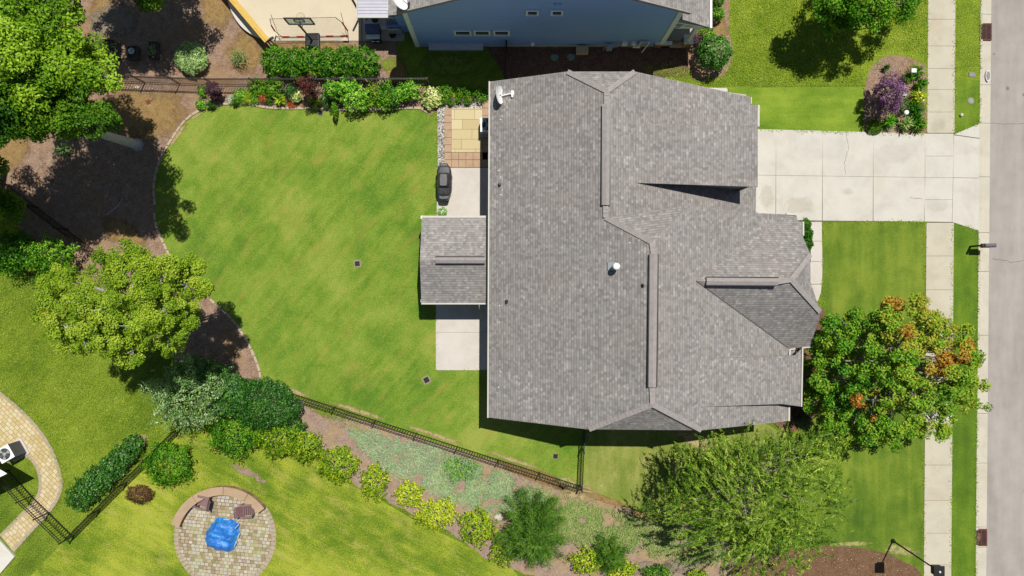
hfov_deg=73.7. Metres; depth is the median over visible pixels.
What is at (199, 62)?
shrub
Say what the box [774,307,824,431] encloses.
mulch bed
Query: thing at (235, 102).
daylily
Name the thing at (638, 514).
ground patch
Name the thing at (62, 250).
shrub
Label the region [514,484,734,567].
ground cover
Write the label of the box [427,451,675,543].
ground cover
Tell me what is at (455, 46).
storage bench
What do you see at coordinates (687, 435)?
ground patch
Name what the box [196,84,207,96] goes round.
garden shrub
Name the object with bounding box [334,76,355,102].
garden shrub
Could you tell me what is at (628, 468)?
side lawn
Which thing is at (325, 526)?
lawn
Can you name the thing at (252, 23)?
yellow beam
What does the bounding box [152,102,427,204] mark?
bed edging
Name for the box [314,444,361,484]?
shrub
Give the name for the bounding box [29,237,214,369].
leafy tree
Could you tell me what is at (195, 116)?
ground patch
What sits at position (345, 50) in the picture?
hedge shrub
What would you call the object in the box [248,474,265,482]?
ground patch
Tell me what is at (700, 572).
shrub
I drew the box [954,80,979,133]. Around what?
verge
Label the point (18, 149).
ground patch
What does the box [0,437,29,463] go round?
air conditioner
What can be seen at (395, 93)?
garden shrub
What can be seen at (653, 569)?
shrub
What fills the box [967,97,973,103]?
valve lid
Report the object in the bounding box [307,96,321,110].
daylily
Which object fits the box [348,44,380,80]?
hedge shrub
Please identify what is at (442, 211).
potted plant
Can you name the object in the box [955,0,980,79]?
verge
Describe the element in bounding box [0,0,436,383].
mulch bed
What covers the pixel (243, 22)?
court border
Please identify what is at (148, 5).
leafy tree
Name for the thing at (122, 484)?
picket fence
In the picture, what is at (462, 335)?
back patio
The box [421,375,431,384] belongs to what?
yard drain
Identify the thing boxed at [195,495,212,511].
adirondack chair
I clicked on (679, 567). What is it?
ground patch
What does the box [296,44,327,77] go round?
hedge shrub
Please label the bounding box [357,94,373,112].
garden shrub
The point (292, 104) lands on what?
garden shrub
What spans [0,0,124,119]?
leafy tree
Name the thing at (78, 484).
hedge shrub
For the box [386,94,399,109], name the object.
garden shrub
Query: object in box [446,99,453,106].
grass tuft
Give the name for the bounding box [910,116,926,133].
daylily
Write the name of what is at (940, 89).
slab joints
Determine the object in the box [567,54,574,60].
stepping stone
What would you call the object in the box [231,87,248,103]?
garden shrub
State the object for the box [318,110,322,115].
yard drain
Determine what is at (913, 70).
path light
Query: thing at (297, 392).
ground patch
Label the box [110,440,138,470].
hedge shrub
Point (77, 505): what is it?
hedge shrub
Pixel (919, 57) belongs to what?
neighbour lawn
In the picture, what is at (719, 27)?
ground patch
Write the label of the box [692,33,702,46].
shrub
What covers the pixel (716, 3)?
shrub
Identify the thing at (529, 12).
window
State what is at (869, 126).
shrub
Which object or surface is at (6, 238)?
shrub
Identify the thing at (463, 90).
garden shrub
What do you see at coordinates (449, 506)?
shrub
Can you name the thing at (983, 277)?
kerb
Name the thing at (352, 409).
ground patch
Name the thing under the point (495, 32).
window
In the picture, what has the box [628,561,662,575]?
ground patch
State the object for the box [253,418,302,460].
shrub
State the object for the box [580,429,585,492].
picket fence
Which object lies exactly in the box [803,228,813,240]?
hedge shrub
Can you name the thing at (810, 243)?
hedge shrub
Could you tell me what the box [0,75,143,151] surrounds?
leafy tree
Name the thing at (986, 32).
storm grate
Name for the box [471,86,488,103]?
garden shrub
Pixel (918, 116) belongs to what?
daylily
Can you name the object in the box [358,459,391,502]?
shrub
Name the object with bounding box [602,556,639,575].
shrub
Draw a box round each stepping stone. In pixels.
[550,54,558,60]
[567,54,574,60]
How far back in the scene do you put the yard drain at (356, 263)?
39.97 m
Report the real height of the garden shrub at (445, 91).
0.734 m
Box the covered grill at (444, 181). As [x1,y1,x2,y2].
[435,163,451,201]
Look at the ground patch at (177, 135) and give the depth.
39.98 m
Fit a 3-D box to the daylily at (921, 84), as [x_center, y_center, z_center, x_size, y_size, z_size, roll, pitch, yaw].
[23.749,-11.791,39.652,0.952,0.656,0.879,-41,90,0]
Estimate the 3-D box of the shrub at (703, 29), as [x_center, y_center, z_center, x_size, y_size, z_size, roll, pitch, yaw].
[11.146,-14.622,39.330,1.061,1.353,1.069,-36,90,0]
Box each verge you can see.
[951,223,977,575]
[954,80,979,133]
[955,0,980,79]
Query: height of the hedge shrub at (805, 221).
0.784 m
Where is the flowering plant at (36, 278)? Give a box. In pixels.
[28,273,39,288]
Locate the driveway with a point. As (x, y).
(893, 168)
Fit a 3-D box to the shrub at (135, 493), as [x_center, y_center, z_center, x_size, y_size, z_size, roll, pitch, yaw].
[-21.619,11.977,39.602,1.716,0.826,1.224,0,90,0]
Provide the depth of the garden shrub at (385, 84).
39.26 m
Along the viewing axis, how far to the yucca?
39.50 m
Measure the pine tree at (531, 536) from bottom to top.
4.295 m
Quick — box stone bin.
[576,45,587,54]
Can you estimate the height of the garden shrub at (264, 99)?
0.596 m
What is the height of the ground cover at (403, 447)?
0.273 m
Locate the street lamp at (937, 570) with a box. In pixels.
[891,539,944,575]
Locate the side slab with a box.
[362,16,403,40]
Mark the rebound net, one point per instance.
(325, 35)
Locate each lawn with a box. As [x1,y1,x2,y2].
[0,32,978,575]
[31,413,517,575]
[154,104,585,486]
[585,424,798,516]
[622,222,923,574]
[664,0,927,86]
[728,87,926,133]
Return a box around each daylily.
[205,100,215,109]
[231,98,238,105]
[273,94,287,106]
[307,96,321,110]
[878,112,898,130]
[880,63,890,70]
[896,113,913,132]
[901,70,915,83]
[904,99,924,118]
[908,63,926,79]
[909,88,928,104]
[909,110,923,123]
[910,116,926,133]
[912,77,928,91]
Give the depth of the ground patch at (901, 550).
39.98 m
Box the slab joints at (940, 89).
[927,68,953,133]
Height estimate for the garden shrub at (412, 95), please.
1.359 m
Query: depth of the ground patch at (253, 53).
39.99 m
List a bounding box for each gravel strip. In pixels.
[437,109,443,165]
[439,101,481,109]
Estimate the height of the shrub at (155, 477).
1.696 m
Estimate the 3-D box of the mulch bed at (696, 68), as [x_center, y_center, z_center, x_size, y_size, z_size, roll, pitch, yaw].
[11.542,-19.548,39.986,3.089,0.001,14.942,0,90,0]
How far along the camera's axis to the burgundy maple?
38.33 m
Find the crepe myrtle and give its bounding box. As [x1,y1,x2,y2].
[868,68,908,116]
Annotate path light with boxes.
[898,110,908,116]
[905,68,916,73]
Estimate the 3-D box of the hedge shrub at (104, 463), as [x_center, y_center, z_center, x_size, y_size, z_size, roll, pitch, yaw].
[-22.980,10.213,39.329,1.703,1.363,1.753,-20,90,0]
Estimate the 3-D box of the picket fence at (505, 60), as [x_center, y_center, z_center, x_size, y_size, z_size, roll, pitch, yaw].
[-0.390,-12.860,39.358,0.080,1.285,2.353,3,90,0]
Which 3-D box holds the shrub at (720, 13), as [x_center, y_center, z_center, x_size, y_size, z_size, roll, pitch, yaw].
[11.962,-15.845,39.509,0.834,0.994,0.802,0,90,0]
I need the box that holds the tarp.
[205,517,239,551]
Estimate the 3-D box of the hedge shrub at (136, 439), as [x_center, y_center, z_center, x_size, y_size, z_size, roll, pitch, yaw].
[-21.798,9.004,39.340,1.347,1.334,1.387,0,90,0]
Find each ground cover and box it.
[310,406,372,432]
[346,428,560,518]
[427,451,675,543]
[442,456,477,484]
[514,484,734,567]
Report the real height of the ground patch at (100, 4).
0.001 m
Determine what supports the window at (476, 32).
in the blue house at (608, 25)
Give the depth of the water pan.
39.72 m
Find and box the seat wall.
[171,485,266,526]
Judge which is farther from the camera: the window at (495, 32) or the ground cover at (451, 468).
the ground cover at (451, 468)
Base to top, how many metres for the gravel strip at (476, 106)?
0.001 m
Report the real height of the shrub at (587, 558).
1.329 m
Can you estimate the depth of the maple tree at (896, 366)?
35.23 m
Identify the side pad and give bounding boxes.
[712,88,727,91]
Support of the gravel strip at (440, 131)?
on the lawn at (36, 550)
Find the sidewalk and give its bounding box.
[924,0,955,575]
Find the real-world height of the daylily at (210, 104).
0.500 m
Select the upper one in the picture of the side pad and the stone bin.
the stone bin
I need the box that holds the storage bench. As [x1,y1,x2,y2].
[428,43,482,50]
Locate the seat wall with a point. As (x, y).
(254, 501)
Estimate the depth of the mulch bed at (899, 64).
39.98 m
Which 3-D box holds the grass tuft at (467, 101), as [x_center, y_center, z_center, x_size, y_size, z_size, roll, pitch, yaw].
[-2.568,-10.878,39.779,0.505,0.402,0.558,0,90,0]
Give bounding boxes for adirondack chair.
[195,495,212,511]
[233,503,254,518]
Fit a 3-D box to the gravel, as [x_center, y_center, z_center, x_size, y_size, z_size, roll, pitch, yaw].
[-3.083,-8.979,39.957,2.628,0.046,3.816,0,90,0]
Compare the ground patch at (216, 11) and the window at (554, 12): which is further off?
the ground patch at (216, 11)
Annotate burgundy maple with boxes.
[296,74,321,100]
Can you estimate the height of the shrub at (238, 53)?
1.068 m
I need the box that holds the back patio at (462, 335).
[436,168,487,369]
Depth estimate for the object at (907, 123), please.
39.48 m
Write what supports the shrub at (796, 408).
on the mulch bed at (793, 425)
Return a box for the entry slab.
[0,539,14,573]
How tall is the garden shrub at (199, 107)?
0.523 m
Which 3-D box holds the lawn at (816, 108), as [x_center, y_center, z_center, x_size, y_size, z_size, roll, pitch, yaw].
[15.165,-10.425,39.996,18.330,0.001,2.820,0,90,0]
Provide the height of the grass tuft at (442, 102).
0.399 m
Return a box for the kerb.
[975,0,990,575]
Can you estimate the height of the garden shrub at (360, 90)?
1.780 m
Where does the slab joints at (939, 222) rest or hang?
on the sidewalk
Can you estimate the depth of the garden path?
39.97 m
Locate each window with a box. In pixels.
[454,30,471,35]
[473,30,490,35]
[493,30,509,35]
[526,9,538,15]
[550,9,563,15]
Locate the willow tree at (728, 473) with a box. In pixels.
[636,419,858,575]
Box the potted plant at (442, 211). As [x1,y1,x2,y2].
[437,206,447,215]
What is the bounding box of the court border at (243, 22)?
[228,0,273,39]
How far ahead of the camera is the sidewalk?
39.97 m
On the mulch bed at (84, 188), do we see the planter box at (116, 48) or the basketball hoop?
the planter box at (116, 48)
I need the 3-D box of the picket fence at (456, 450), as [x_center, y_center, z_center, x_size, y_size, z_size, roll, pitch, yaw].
[-4.385,8.879,39.383,17.650,1.235,0.080,18,90,0]
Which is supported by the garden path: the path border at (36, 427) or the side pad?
the path border at (36, 427)
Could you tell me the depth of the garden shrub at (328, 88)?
38.46 m
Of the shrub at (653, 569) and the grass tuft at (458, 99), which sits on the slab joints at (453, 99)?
the grass tuft at (458, 99)
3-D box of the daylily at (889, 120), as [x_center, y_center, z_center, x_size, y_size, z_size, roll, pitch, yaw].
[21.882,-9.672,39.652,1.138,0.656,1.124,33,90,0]
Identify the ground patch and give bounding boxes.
[0,138,30,171]
[88,0,113,18]
[90,2,136,38]
[100,216,146,244]
[105,87,189,141]
[170,127,184,144]
[191,111,203,119]
[202,0,232,28]
[225,30,263,75]
[231,463,257,476]
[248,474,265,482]
[276,385,309,395]
[277,41,353,55]
[304,400,353,420]
[338,404,383,419]
[379,57,406,83]
[379,70,386,80]
[381,57,396,69]
[410,426,460,443]
[488,451,537,467]
[499,461,572,489]
[558,476,575,486]
[559,484,597,501]
[585,492,626,506]
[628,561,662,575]
[631,511,673,524]
[663,553,704,572]
[677,430,711,449]
[712,17,728,38]
[830,541,871,545]
[885,544,918,556]
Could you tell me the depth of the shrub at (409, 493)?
39.28 m
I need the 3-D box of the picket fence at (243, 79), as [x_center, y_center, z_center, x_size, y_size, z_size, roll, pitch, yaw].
[-14.181,-11.906,39.282,18.822,1.435,0.229,1,90,0]
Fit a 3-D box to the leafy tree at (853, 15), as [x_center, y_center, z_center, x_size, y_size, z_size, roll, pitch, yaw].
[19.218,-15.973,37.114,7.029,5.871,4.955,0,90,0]
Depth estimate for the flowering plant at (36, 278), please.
39.44 m
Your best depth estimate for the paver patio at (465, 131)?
39.96 m
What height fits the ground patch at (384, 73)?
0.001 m
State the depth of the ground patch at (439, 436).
39.98 m
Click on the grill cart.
(372, 28)
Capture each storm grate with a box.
[975,529,986,545]
[981,23,991,40]
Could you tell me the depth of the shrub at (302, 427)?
39.15 m
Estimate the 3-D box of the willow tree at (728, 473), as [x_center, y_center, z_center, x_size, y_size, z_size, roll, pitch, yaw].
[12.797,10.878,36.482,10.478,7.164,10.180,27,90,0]
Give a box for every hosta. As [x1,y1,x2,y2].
[289,90,301,102]
[418,85,442,109]
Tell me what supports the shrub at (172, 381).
on the lawn at (36, 550)
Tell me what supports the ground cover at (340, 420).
on the mulch bed at (331, 433)
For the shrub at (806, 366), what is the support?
on the mulch bed at (793, 425)
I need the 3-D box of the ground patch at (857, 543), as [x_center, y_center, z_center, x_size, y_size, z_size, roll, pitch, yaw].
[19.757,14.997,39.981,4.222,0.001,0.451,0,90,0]
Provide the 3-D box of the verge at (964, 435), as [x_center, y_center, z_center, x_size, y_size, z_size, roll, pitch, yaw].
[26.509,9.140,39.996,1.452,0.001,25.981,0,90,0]
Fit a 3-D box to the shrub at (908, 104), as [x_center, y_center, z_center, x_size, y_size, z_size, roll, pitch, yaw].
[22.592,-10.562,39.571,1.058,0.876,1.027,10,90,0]
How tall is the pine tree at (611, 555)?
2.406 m
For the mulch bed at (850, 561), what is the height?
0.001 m
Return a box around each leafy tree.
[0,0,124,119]
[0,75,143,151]
[0,155,26,224]
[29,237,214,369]
[134,0,166,12]
[811,0,921,38]
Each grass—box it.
[0,272,175,535]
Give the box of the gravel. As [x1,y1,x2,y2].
[437,102,481,166]
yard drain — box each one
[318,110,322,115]
[353,260,360,267]
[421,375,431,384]
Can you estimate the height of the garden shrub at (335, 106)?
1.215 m
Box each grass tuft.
[440,98,446,105]
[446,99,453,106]
[455,95,462,103]
[464,97,471,105]
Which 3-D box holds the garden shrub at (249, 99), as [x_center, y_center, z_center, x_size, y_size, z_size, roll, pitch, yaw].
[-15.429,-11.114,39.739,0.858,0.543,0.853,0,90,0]
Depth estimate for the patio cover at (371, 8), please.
37.48 m
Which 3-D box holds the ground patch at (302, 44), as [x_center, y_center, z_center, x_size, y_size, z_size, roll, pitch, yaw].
[-11.552,-14.039,39.982,6.578,0.001,1.223,0,90,0]
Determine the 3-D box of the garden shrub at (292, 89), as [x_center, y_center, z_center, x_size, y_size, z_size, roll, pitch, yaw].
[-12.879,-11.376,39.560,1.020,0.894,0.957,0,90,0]
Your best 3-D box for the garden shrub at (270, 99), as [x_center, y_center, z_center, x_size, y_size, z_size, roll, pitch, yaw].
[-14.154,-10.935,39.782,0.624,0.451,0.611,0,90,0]
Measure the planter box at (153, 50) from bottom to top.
0.505 m
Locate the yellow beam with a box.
[229,0,274,47]
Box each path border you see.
[0,392,62,551]
[0,455,41,536]
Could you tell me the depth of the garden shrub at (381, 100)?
39.15 m
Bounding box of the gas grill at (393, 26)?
[381,20,406,34]
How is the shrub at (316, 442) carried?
on the mulch bed at (331, 433)
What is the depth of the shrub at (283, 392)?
38.29 m
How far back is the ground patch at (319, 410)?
39.98 m
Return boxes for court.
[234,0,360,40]
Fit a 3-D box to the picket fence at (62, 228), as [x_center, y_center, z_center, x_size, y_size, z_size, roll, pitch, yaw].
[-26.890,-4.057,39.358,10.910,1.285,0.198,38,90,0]
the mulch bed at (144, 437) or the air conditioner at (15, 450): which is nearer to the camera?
the air conditioner at (15, 450)
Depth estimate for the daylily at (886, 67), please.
39.66 m
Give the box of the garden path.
[0,396,58,548]
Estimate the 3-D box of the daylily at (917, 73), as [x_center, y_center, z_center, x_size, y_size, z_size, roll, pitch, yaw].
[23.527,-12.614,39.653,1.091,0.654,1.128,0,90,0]
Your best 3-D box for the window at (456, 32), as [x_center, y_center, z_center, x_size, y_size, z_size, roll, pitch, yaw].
[-2.728,-14.145,37.822,0.959,0.719,0.100,0,90,0]
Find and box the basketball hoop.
[283,12,319,48]
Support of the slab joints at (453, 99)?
on the paver border at (482, 156)
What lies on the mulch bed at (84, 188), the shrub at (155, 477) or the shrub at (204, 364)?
the shrub at (204, 364)
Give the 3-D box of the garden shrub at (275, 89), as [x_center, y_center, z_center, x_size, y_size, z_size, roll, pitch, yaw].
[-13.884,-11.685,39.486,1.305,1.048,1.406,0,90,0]
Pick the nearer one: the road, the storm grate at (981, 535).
the storm grate at (981, 535)
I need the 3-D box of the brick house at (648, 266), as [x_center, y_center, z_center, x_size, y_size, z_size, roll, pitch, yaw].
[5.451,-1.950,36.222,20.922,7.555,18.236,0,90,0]
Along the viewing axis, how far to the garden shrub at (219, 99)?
39.37 m
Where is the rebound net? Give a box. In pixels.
[270,14,347,38]
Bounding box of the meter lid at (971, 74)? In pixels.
[969,72,974,76]
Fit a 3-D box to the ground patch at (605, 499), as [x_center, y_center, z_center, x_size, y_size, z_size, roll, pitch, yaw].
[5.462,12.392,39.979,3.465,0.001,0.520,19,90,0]
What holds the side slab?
on the mulch bed at (84, 188)
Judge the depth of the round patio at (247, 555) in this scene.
39.97 m
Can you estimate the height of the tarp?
0.461 m
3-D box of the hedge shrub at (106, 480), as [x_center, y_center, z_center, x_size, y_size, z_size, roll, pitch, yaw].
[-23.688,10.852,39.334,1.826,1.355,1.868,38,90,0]
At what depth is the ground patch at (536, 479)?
39.98 m
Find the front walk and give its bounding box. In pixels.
[810,222,821,300]
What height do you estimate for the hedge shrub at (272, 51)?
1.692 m
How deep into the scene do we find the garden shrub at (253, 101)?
39.65 m
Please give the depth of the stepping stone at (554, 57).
39.94 m
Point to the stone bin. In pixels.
(581, 49)
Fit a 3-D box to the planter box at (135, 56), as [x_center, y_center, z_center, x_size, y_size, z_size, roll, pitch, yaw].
[-22.080,-13.695,39.840,0.600,0.320,0.800,0,90,0]
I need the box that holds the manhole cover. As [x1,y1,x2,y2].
[985,70,990,81]
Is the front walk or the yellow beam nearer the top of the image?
the yellow beam
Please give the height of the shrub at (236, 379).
2.600 m
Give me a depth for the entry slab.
39.88 m
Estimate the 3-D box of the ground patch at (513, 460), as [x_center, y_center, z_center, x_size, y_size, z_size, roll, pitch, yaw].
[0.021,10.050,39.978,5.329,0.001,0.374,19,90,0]
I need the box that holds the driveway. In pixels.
[758,123,979,230]
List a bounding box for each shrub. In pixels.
[0,216,20,235]
[0,228,47,281]
[19,230,79,274]
[63,482,93,512]
[73,472,105,501]
[84,461,117,493]
[98,450,125,479]
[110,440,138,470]
[121,433,146,456]
[125,484,153,504]
[137,350,231,438]
[139,440,195,489]
[168,353,233,392]
[173,41,208,75]
[195,98,205,109]
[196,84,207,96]
[198,369,253,419]
[202,417,262,464]
[203,81,223,98]
[208,91,221,101]
[224,376,302,431]
[225,95,234,105]
[230,48,249,66]
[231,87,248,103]
[240,91,253,103]
[246,74,267,99]
[248,93,258,104]
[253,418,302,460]
[256,94,267,103]
[259,43,290,77]
[261,75,282,97]
[264,96,274,104]
[278,44,308,77]
[281,83,298,99]
[284,417,306,436]
[284,430,324,465]
[287,101,295,107]
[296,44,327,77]
[313,46,342,77]
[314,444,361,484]
[318,91,333,107]
[321,78,341,99]
[330,100,338,117]
[332,44,361,77]
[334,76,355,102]
[338,76,371,112]
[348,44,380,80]
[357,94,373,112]
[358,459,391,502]
[365,81,385,103]
[372,88,394,111]
[379,80,393,93]
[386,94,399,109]
[390,82,408,105]
[391,478,425,508]
[401,80,420,100]
[411,495,464,530]
[437,81,454,102]
[454,82,472,98]
[458,505,499,550]
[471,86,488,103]
[488,531,520,568]
[565,545,603,575]
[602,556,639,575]
[641,563,674,575]
[685,569,708,575]
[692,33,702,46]
[696,34,733,70]
[698,27,714,44]
[712,0,723,6]
[712,7,724,20]
[792,406,805,419]
[796,414,809,426]
[801,217,811,230]
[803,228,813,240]
[803,358,814,373]
[804,236,813,250]
[865,119,883,133]
[897,97,910,114]
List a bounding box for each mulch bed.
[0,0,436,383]
[74,434,146,501]
[278,399,755,575]
[487,47,687,79]
[686,0,732,81]
[728,546,921,575]
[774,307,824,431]
[798,220,814,261]
[864,55,926,133]
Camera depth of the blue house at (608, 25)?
36.59 m
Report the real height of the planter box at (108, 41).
0.320 m
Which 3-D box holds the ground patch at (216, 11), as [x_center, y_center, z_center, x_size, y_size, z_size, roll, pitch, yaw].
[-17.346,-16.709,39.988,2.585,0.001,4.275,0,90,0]
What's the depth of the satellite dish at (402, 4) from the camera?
34.25 m
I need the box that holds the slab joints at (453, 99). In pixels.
[444,97,488,166]
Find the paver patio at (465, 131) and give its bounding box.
[452,108,481,151]
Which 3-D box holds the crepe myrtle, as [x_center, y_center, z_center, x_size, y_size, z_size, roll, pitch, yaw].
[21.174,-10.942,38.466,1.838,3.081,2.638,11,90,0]
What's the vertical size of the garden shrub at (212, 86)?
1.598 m
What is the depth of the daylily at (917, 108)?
39.49 m
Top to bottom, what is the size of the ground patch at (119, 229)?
0.001 m
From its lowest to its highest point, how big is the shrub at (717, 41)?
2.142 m
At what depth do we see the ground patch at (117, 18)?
39.98 m
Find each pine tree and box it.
[491,486,570,570]
[590,531,631,574]
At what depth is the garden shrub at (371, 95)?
39.20 m
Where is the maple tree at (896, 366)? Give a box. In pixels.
[802,292,992,453]
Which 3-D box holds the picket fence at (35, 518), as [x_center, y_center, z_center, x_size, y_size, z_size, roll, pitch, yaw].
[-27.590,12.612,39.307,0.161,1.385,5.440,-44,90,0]
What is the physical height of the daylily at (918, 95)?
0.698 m
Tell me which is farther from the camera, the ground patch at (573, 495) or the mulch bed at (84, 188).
the mulch bed at (84, 188)
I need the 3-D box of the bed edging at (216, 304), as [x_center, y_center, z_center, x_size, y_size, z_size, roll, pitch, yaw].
[-17.845,0.503,39.965,0.940,0.080,11.651,-36,90,0]
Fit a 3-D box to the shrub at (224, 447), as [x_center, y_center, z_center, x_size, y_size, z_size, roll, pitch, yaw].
[-16.017,8.539,38.906,3.318,2.215,3.095,36,90,0]
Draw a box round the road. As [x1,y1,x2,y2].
[986,0,1023,575]
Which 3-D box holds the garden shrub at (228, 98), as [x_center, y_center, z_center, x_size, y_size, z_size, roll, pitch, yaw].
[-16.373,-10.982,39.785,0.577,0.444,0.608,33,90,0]
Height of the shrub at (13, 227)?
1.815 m
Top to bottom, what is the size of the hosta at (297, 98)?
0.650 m
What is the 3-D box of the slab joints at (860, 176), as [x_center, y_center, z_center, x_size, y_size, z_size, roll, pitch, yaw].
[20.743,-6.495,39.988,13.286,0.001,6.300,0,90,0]
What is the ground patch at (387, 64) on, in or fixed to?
on the ground patch at (398, 70)
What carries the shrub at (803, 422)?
on the mulch bed at (793, 425)
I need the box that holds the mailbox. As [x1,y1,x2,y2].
[969,243,996,247]
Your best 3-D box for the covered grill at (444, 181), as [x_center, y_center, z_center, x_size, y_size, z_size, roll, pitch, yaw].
[-3.898,-6.125,39.380,0.973,1.160,2.136,0,90,0]
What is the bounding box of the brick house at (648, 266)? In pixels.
[420,69,821,431]
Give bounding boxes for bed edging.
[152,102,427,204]
[153,213,261,379]
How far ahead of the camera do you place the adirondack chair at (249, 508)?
39.44 m
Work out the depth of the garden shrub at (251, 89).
39.40 m
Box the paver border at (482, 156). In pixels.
[445,101,488,166]
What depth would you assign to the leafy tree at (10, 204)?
36.58 m
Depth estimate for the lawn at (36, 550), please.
40.00 m
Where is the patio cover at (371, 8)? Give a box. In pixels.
[351,0,393,17]
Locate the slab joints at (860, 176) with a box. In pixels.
[775,129,978,230]
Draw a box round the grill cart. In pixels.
[363,18,380,38]
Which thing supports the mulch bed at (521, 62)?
on the lawn at (36, 550)
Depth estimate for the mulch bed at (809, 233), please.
39.99 m
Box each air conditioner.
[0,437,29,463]
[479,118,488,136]
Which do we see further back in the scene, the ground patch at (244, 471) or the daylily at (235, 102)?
the ground patch at (244, 471)
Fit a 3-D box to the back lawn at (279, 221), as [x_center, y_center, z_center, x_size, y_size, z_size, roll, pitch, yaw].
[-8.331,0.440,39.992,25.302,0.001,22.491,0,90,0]
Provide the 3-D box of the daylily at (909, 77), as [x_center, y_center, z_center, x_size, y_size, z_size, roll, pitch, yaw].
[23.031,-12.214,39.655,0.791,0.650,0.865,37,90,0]
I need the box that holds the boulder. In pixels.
[493,514,503,520]
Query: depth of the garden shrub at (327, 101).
39.48 m
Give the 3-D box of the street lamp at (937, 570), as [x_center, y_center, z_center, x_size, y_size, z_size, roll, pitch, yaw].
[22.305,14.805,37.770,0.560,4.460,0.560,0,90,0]
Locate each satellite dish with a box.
[393,0,407,9]
[496,84,513,103]
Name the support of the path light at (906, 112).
on the mulch bed at (899, 64)
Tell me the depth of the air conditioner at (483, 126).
39.08 m
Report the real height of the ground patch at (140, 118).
0.001 m
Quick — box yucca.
[52,142,73,158]
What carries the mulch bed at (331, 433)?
on the lawn at (36, 550)
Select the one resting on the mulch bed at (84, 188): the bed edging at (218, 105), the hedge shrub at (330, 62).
the hedge shrub at (330, 62)
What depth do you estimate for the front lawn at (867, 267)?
40.00 m
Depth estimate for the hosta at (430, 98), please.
39.54 m
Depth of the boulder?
39.84 m
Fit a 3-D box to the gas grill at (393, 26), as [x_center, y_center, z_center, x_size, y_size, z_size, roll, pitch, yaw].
[-6.780,-15.070,39.398,1.480,1.104,0.550,0,90,0]
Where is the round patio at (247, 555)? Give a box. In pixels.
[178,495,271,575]
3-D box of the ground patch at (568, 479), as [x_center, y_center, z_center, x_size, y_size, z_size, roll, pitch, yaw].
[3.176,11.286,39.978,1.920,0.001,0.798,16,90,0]
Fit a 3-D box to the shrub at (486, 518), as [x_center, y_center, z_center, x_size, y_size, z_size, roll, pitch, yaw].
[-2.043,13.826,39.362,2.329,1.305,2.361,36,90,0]
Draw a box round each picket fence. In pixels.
[0,179,102,266]
[0,469,72,544]
[60,429,180,543]
[114,75,430,85]
[293,393,581,491]
[504,41,506,79]
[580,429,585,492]
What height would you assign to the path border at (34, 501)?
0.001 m
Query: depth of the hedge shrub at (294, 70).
38.79 m
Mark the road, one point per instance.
(1005, 500)
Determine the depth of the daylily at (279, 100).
39.61 m
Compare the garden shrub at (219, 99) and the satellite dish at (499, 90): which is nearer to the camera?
the satellite dish at (499, 90)
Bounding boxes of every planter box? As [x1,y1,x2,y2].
[95,39,114,57]
[110,42,120,59]
[127,46,139,60]
[148,41,159,59]
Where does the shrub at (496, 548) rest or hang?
on the mulch bed at (331, 433)
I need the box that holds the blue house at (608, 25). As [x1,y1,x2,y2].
[388,0,711,52]
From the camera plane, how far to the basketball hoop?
38.36 m
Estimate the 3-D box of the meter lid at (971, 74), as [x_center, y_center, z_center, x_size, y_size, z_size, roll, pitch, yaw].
[26.940,-12.495,39.976,0.360,0.048,0.260,0,90,0]
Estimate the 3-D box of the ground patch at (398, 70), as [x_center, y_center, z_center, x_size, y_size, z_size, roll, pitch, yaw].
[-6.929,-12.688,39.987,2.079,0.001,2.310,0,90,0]
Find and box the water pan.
[128,48,133,53]
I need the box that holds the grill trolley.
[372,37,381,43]
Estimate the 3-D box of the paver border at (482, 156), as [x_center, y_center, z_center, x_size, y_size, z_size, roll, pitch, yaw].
[-2.070,-9.015,40.005,3.755,0.090,3.874,0,90,0]
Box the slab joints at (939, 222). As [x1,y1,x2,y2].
[927,222,952,360]
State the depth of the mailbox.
38.91 m

